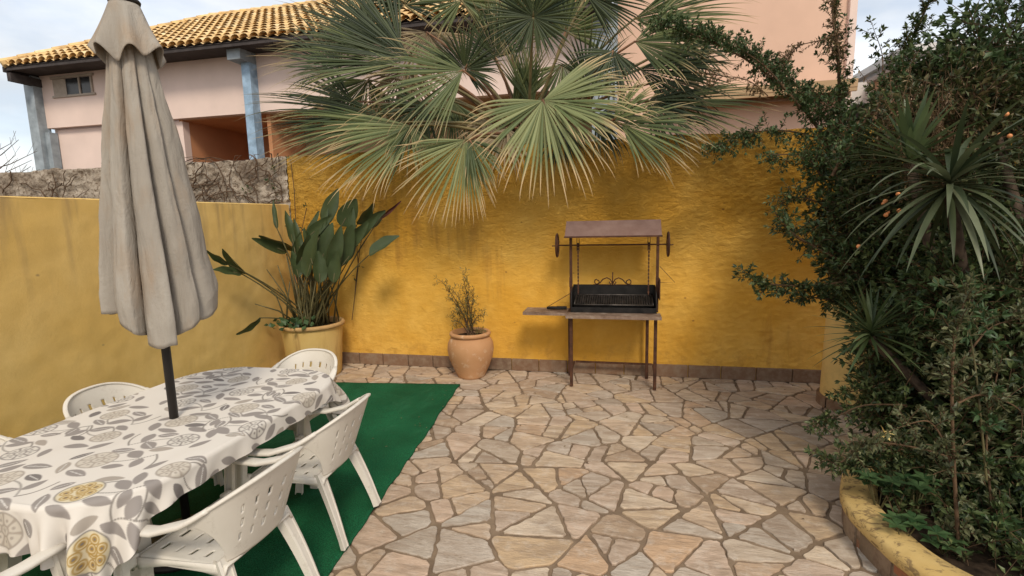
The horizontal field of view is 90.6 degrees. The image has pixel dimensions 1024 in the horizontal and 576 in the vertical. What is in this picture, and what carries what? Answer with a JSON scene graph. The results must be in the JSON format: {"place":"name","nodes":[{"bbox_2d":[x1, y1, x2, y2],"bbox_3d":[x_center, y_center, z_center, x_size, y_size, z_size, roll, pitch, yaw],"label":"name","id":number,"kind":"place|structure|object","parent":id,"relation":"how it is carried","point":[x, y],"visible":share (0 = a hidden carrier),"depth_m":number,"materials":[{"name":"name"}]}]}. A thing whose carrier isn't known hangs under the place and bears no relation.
{"place":"outdoors","nodes":[
{"label":"outdoors","id":0,"kind":"place"},
{"bbox_2d":[0,0,617,281],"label":"tiled roof house","id":1,"kind":"structure","parent":0,"point":[210,71],"depth_m":12.42,"materials":[{"name":"paint"}]},
{"bbox_2d":[50,73,95,97],"bbox_3d":[-11.299,-5.203,13.039,1.370,0.525,0.050,0,8,12],"label":"window","id":2,"kind":"structure","parent":1,"relation":"in","point":[82,85],"depth_m":13.03,"materials":[{"name":"glass"}]},
{"bbox_2d":[0,0,1023,171],"label":"sky","id":3,"kind":"structure","parent":0,"point":[26,26],"materials":[{"name":"white"}]},
{"bbox_2d":[547,306,566,309],"bbox_3d":[0.459,0.204,5.198,0.208,0.036,0.036,1,8,15],"label":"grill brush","id":4,"kind":"object","parent":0,"point":[556,307],"visible":1,"depth_m":5.18,"materials":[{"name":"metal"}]},
{"bbox_2d":[329,363,911,575],"bbox_3d":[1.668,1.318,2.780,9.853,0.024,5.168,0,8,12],"label":"patio paving","id":5,"kind":"structure","parent":0,"point":[667,552],"depth_m":3.28,"materials":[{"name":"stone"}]},
{"bbox_2d":[21,382,459,575],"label":"artificial grass mat","id":6,"kind":"object","parent":5,"relation":"on","point":[394,423],"visible":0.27,"depth_m":3.33,"materials":[{"name":"green carpet"}]},
{"bbox_2d":[0,435,13,442],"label":"plastic armchair","id":7,"kind":"object","parent":6,"relation":"on","point":[3,438],"visible":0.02,"depth_m":2.54,"materials":[{"name":"white plastic"}]},
{"bbox_2d":[0,543,66,575],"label":"plastic armchair","id":8,"kind":"object","parent":6,"relation":"on","point":[57,553],"visible":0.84,"depth_m":1.79,"materials":[{"name":"white plastic"}]},
{"bbox_2d":[63,382,223,524],"bbox_3d":[-2.253,0.964,3.064,0.631,0.738,0.621,0,8,10],"label":"plastic armchair","id":9,"kind":"object","parent":6,"relation":"on","point":[76,402],"visible":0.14,"depth_m":3.10,"materials":[{"name":"white plastic"}]},
{"bbox_2d":[87,0,217,573],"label":"parasol","id":10,"kind":"object","parent":6,"relation":"on","point":[158,284],"visible":0.98,"depth_m":2.38,"materials":[{"name":"beige fabric"}]},
{"bbox_2d":[0,415,317,575],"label":"dining table","id":11,"kind":"object","parent":6,"relation":"on","point":[7,561],"visible":0.08,"depth_m":2.24,"materials":[{"name":"white plastic"}]},
{"bbox_2d":[0,367,349,575],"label":"tablecloth","id":12,"kind":"object","parent":11,"relation":"on","point":[95,490],"visible":0.98,"depth_m":2.25,"materials":[{"name":"fabric"}]},
{"bbox_2d":[113,446,319,575],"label":"plastic armchair","id":13,"kind":"object","parent":6,"relation":"on","point":[237,523],"visible":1,"depth_m":2.04,"materials":[{"name":"white plastic"}]},
{"bbox_2d":[272,348,337,437],"bbox_3d":[-1.557,0.869,3.624,0.621,0.738,0.631,1,8,16],"label":"plastic armchair","id":14,"kind":"object","parent":6,"relation":"on","point":[317,356],"visible":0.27,"depth_m":3.83,"materials":[{"name":"white plastic"}]},
{"bbox_2d":[235,393,380,550],"bbox_3d":[-1.105,0.969,2.841,0.632,0.738,0.621,0,8,9],"label":"plastic armchair","id":15,"kind":"object","parent":6,"relation":"on","point":[331,446],"visible":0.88,"depth_m":2.66,"materials":[{"name":"white plastic"}]},
{"bbox_2d":[207,188,400,374],"bbox_3d":[-2.132,-0.035,5.532,1.816,2.072,1.144,-4,8,-20],"label":"potted plant","id":16,"kind":"object","parent":5,"relation":"on","point":[324,251],"visible":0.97,"depth_m":5.47,"materials":[{"name":"green plant"}]},
{"bbox_2d":[433,267,493,379],"bbox_3d":[-0.498,0.374,5.473,0.596,1.205,0.503,-6,9,-29],"label":"terracotta pot plant","id":17,"kind":"object","parent":5,"relation":"on","point":[470,349],"visible":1,"depth_m":5.41,"materials":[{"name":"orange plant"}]},
{"bbox_2d":[523,219,674,389],"bbox_3d":[0.869,0.160,5.108,1.493,1.662,0.486,0,8,12],"label":"barbecue","id":18,"kind":"object","parent":5,"relation":"on","point":[625,301],"visible":1,"depth_m":5.05,"materials":[{"name":"metal"}]},
{"bbox_2d":[638,0,1021,275],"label":"arching shrub","id":19,"kind":"object","parent":5,"relation":"on","point":[775,71],"visible":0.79,"depth_m":4.08,"materials":[{"name":"green plant"}]},
{"bbox_2d":[816,231,889,417],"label":"round pillar","id":20,"kind":"structure","parent":5,"relation":"on","point":[831,373],"depth_m":4.36,"materials":[{"name":"paint"}]},
{"bbox_2d":[839,452,1023,575],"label":"raised planter","id":21,"kind":"object","parent":5,"relation":"on","point":[880,544],"visible":0.41,"depth_m":2.42,"materials":[{"name":"paint"}]},
{"bbox_2d":[731,206,949,486],"bbox_3d":[2.192,0.304,3.178,1.255,1.669,1.121,-2,8,-5],"label":"trailing shrub","id":22,"kind":"object","parent":21,"relation":"in","point":[820,290],"visible":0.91,"depth_m":3.08,"materials":[{"name":"green plant"}]},
{"bbox_2d":[852,467,906,508],"bbox_3d":[1.928,1.088,2.671,0.236,0.220,0.200,0,8,12],"label":"seedling","id":23,"kind":"object","parent":21,"relation":"on","point":[871,477],"visible":0.88,"depth_m":2.65,"materials":[{"name":"green plant"}]},
{"bbox_2d":[803,277,957,428],"bbox_3d":[2.341,0.540,2.979,1.118,1.239,0.635,0,8,12],"label":"yucca","id":24,"kind":"object","parent":21,"relation":"on","point":[872,324],"visible":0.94,"depth_m":2.96,"materials":[{"name":"green plant"}]},
{"bbox_2d":[878,510,931,535],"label":"seedling","id":25,"kind":"object","parent":21,"relation":"on","point":[898,521],"visible":0.92,"depth_m":2.42,"materials":[{"name":"green plant"}]},
{"bbox_2d":[795,0,1023,575],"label":"berry shrub","id":26,"kind":"object","parent":21,"relation":"in","point":[991,83],"visible":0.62,"depth_m":2.94,"materials":[{"name":"green plant"}]},
{"bbox_2d":[806,97,1023,372],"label":"strap leaf plant","id":27,"kind":"object","parent":21,"relation":"in","point":[951,202],"visible":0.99,"depth_m":2.47,"materials":[{"name":"green plant"}]},
{"bbox_2d":[894,470,941,512],"bbox_3d":[2.097,1.088,2.611,0.213,0.228,0.242,0,8,12],"label":"seedling","id":28,"kind":"object","parent":21,"relation":"on","point":[921,480],"visible":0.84,"depth_m":2.59,"materials":[{"name":"green plant"}]},
{"bbox_2d":[829,84,1012,418],"bbox_3d":[2.404,-0.013,2.917,0.989,2.330,0.808,0,8,12],"label":"spiky yucca","id":29,"kind":"object","parent":21,"relation":"on","point":[906,126],"visible":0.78,"depth_m":2.86,"materials":[{"name":"green plant"}]},
{"bbox_2d":[834,213,1023,561],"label":"greygreen shrub","id":30,"kind":"object","parent":21,"relation":"in","point":[952,386],"visible":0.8,"depth_m":2.39,"materials":[{"name":"green plant"}]},
{"bbox_2d":[911,271,1015,479],"bbox_3d":[2.131,0.431,2.405,0.452,1.006,0.278,-4,8,-19],"label":"bright shoot","id":31,"kind":"object","parent":30,"relation":"attached to","point":[989,334],"visible":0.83,"depth_m":2.40,"materials":[{"name":"green plant"}]},
{"bbox_2d":[920,525,968,555],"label":"seedling","id":32,"kind":"object","parent":21,"relation":"on","point":[935,541],"visible":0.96,"depth_m":2.33,"materials":[{"name":"green plant"}]},
{"bbox_2d":[980,512,1023,543],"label":"seedling","id":33,"kind":"object","parent":21,"relation":"on","point":[1016,521],"visible":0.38,"depth_m":2.40,"materials":[{"name":"green plant"}]},
{"bbox_2d":[617,0,857,138],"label":"salmon house","id":34,"kind":"structure","parent":0,"point":[781,25],"depth_m":9.61,"materials":[{"name":"paint"}]},
{"bbox_2d":[853,36,1023,81],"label":"white house","id":35,"kind":"structure","parent":0,"point":[868,71],"depth_m":16.43,"materials":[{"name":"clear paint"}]},
{"label":"ground","id":36,"kind":"structure","parent":0,"visible":0},
{"bbox_2d":[0,131,36,171],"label":"bare bush","id":37,"kind":"object","parent":36,"relation":"on","point":[15,159],"visible":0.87,"depth_m":10.43,"materials":[{"name":"grey plant"}]},
{"bbox_2d":[0,156,292,245],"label":"boundary wall","id":38,"kind":"structure","parent":36,"relation":"on","point":[84,180],"depth_m":6.26,"materials":[{"name":"grey stone"}]},
{"bbox_2d":[0,153,282,203],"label":"dry creeper","id":39,"kind":"object","parent":38,"relation":"attached to","point":[192,185],"visible":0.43,"depth_m":6.16,"materials":[{"name":"brown plant"}]},
{"bbox_2d":[240,166,278,195],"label":"wall weed","id":40,"kind":"object","parent":38,"relation":"attached to","point":[265,179],"depth_m":5.99,"materials":[{"name":"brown plant"}]},
{"bbox_2d":[0,196,297,437],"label":"side wall","id":41,"kind":"structure","parent":36,"relation":"on","point":[62,338],"depth_m":3.75,"materials":[{"name":"yellow paint"}]},
{"bbox_2d":[238,0,784,225],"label":"fan palm","id":42,"kind":"object","parent":36,"relation":"on","point":[541,125],"visible":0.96,"depth_m":5.02,"materials":[{"name":"green plant"}]},
{"bbox_2d":[287,127,1022,382],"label":"garden wall","id":43,"kind":"structure","parent":36,"relation":"on","point":[717,321],"depth_m":5.42,"materials":[{"name":"paint"}]},
{"bbox_2d":[851,82,873,120],"bbox_3d":[9.218,-2.991,14.595,2.754,4.902,3.055,0,8,12],"label":"pale annex","id":44,"kind":"object","parent":36,"relation":"on","point":[860,91],"depth_m":12.87,"materials":[{"name":"white paint"}]},
{"bbox_2d":[851,104,872,120],"bbox_3d":[8.872,-4.217,12.940,0.700,0.900,0.050,0,8,12],"label":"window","id":45,"kind":"structure","parent":44,"relation":"in","point":[863,104],"depth_m":12.89,"materials":[{"name":"black glass"}]},
{"bbox_2d":[865,53,985,123],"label":"beige outbuilding","id":46,"kind":"structure","parent":36,"relation":"on","point":[874,79],"depth_m":12.52,"materials":[{"name":"beige paint"}]}
]}

